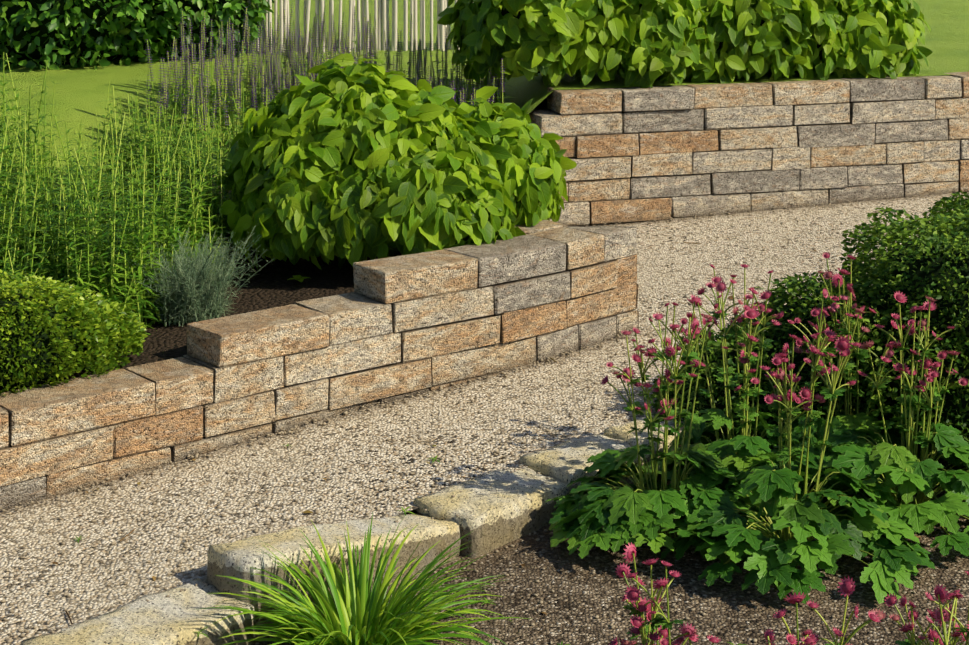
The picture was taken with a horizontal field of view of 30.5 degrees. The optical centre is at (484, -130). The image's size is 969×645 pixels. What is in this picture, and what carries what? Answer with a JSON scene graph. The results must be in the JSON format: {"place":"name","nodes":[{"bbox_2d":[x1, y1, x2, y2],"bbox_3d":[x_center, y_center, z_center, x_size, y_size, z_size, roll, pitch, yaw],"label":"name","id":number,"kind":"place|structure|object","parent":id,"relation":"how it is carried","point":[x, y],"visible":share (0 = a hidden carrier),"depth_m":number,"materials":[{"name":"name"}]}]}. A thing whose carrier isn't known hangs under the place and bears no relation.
{"place":"outdoors","nodes":[
{"label":"outdoors","id":0,"kind":"place"},
{"bbox_2d":[4,174,401,380],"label":"bed soil","id":1,"kind":"structure","parent":0,"point":[270,285],"depth_m":7.69,"materials":[{"name":"brown soil"}]},
{"bbox_2d":[0,292,121,391],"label":"golden shrub","id":2,"kind":"object","parent":1,"relation":"on","point":[46,338],"visible":0.23,"depth_m":6.54,"materials":[{"name":"green plant"}]},
{"bbox_2d":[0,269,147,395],"bbox_3d":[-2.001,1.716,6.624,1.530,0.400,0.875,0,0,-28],"label":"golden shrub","id":3,"kind":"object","parent":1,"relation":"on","point":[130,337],"visible":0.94,"depth_m":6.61,"materials":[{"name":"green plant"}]},
{"bbox_2d":[0,135,246,338],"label":"plants","id":4,"kind":"object","parent":1,"relation":"on","point":[132,284],"depth_m":7.72,"materials":[{"name":"green plant"}]},
{"bbox_2d":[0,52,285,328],"bbox_3d":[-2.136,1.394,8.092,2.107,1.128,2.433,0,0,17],"label":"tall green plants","id":5,"kind":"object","parent":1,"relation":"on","point":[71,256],"depth_m":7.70,"materials":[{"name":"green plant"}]},
{"bbox_2d":[94,225,274,326],"bbox_3d":[-1.225,1.694,7.419,0.651,0.340,0.731,0,0,37],"label":"lavender","id":6,"kind":"object","parent":1,"relation":"on","point":[185,294],"depth_m":7.32,"materials":[{"name":"plant"}]},
{"bbox_2d":[137,53,310,167],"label":"salvia leaves","id":7,"kind":"object","parent":1,"relation":"on","point":[212,110],"visible":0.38,"depth_m":9.89,"materials":[{"name":"green plant"}]},
{"bbox_2d":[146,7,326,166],"bbox_3d":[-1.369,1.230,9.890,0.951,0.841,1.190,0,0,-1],"label":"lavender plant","id":8,"kind":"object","parent":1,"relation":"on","point":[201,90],"visible":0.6,"depth_m":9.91,"materials":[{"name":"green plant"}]},
{"bbox_2d":[287,275,309,281],"bbox_3d":[-0.813,1.782,7.755,0.102,0.013,0.086,0,0,32],"label":"seedling","id":9,"kind":"object","parent":1,"relation":"on","point":[298,277],"visible":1,"depth_m":7.76,"materials":[{"name":"green plant"}]},
{"bbox_2d":[241,41,514,114],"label":"salvia leaves","id":10,"kind":"object","parent":1,"relation":"on","point":[448,80],"visible":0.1,"depth_m":10.76,"materials":[{"name":"green plant"}]},
{"bbox_2d":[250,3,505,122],"bbox_3d":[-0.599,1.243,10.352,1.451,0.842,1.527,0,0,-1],"label":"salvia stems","id":11,"kind":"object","parent":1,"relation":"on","point":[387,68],"visible":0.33,"depth_m":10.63,"materials":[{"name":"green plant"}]},
{"bbox_2d":[216,53,576,270],"bbox_3d":[-0.395,1.320,8.214,1.646,0.916,1.308,0,0,-1],"label":"hydrangea shrub","id":12,"kind":"object","parent":1,"relation":"on","point":[360,161],"visible":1,"depth_m":7.85,"materials":[{"name":"green plant"}]},
{"bbox_2d":[0,0,507,213],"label":"lawn","id":13,"kind":"structure","parent":0,"point":[80,93],"depth_m":10.39,"materials":[{"name":"green plant"}]},
{"bbox_2d":[0,0,273,71],"bbox_3d":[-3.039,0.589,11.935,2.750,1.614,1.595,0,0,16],"label":"hedge","id":14,"kind":"object","parent":13,"relation":"on","point":[43,28],"visible":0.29,"depth_m":11.26,"materials":[{"name":"green plant"}]},
{"bbox_2d":[226,0,462,52],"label":"stake fence","id":15,"kind":"object","parent":13,"relation":"on","point":[383,14],"visible":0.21,"depth_m":12.19,"materials":[{"name":"grey wood"}]},
{"bbox_2d":[0,192,968,644],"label":"gravel path","id":16,"kind":"structure","parent":0,"point":[482,418],"depth_m":6.59,"materials":[{"name":"beige gravel"}]},
{"bbox_2d":[0,190,968,644],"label":"stray pebbles","id":17,"kind":"object","parent":16,"relation":"on","point":[392,478],"visible":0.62,"depth_m":6.27,"materials":[{"name":"beige gravel"}]},
{"bbox_2d":[515,220,566,234],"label":"return wall","id":18,"kind":"structure","parent":16,"relation":"on","point":[542,225],"depth_m":8.09,"materials":[{"name":"stone"}]},
{"bbox_2d":[253,97,968,644],"bbox_3d":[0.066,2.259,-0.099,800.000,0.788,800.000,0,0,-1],"label":"ground","id":19,"kind":"structure","parent":0,"point":[577,599],"depth_m":5.61,"materials":[{"name":"brown soil"}]},
{"bbox_2d":[21,578,254,644],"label":"kerb stone","id":20,"kind":"object","parent":19,"relation":"on","point":[173,618],"visible":0.98,"depth_m":5.25,"materials":[{"name":"stone"}]},
{"bbox_2d":[0,226,638,511],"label":"wall","id":21,"kind":"structure","parent":19,"relation":"on","point":[389,329],"depth_m":7.03,"materials":[{"name":"granite stone blocks"}]},
{"bbox_2d":[206,514,460,641],"bbox_3d":[-0.485,2.290,5.723,0.887,0.324,0.258,8,-9,-41],"label":"kerb stone","id":22,"kind":"object","parent":19,"relation":"on","point":[226,559],"visible":0.42,"depth_m":5.62,"materials":[{"name":"stone"}]},
{"bbox_2d":[194,513,528,644],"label":"grass tuft","id":23,"kind":"object","parent":19,"relation":"on","point":[356,610],"visible":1,"depth_m":5.29,"materials":[{"name":"green plant"}]},
{"bbox_2d":[75,242,855,644],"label":"weeds","id":24,"kind":"object","parent":19,"relation":"on","point":[411,512],"visible":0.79,"depth_m":5.88,"materials":[{"name":"green plant"}]},
{"bbox_2d":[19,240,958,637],"bbox_3d":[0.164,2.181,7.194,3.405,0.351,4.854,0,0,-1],"label":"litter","id":25,"kind":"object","parent":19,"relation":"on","point":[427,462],"depth_m":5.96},
{"bbox_2d":[413,467,574,557],"bbox_3d":[0.031,2.314,6.207,0.550,0.322,0.305,2,-1,-45],"label":"kerb stone","id":26,"kind":"object","parent":19,"relation":"on","point":[499,508],"visible":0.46,"depth_m":6.11,"materials":[{"name":"stone"}]},
{"bbox_2d":[520,434,643,493],"bbox_3d":[0.375,2.287,6.524,0.418,0.326,0.290,-2,1,-41],"label":"kerb stone","id":27,"kind":"object","parent":19,"relation":"on","point":[565,461],"visible":0.23,"depth_m":6.48,"materials":[{"name":"stone"}]},
{"bbox_2d":[603,406,683,471],"bbox_3d":[0.697,2.268,6.815,0.504,0.319,0.260,0,1,-45],"label":"kerb stone","id":28,"kind":"object","parent":19,"relation":"on","point":[618,432],"visible":0.12,"depth_m":6.68,"materials":[{"name":"stone"}]},
{"bbox_2d":[529,72,968,226],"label":"wall","id":29,"kind":"structure","parent":19,"relation":"on","point":[637,154],"depth_m":10.32,"materials":[{"name":"stone"}]},
{"bbox_2d":[545,252,968,603],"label":"astrantia","id":30,"kind":"object","parent":19,"relation":"on","point":[713,520],"depth_m":6.00,"materials":[{"name":"green plant"}]},
{"bbox_2d":[608,542,968,644],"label":"astrantia","id":31,"kind":"object","parent":19,"relation":"on","point":[847,586],"depth_m":4.43,"materials":[{"name":"pink plant"}]},
{"bbox_2d":[649,190,968,467],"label":"box ball","id":32,"kind":"object","parent":19,"relation":"on","point":[944,224],"visible":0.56,"depth_m":6.76,"materials":[{"name":"green plant"}]},
{"bbox_2d":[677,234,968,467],"bbox_3d":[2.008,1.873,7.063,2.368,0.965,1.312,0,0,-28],"label":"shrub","id":33,"kind":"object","parent":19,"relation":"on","point":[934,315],"visible":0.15,"depth_m":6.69,"materials":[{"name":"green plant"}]},
{"bbox_2d":[505,0,968,113],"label":"lawn","id":34,"kind":"structure","parent":0,"point":[947,39],"depth_m":11.42,"materials":[{"name":"green plant"}]},
{"bbox_2d":[437,0,931,87],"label":"hedge","id":35,"kind":"object","parent":34,"relation":"on","point":[648,43],"visible":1,"depth_m":10.36,"materials":[{"name":"green plant"}]},
{"bbox_2d":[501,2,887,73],"bbox_3d":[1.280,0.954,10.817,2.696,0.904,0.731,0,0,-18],"label":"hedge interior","id":36,"kind":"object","parent":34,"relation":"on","point":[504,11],"depth_m":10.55,"materials":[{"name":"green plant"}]}
]}

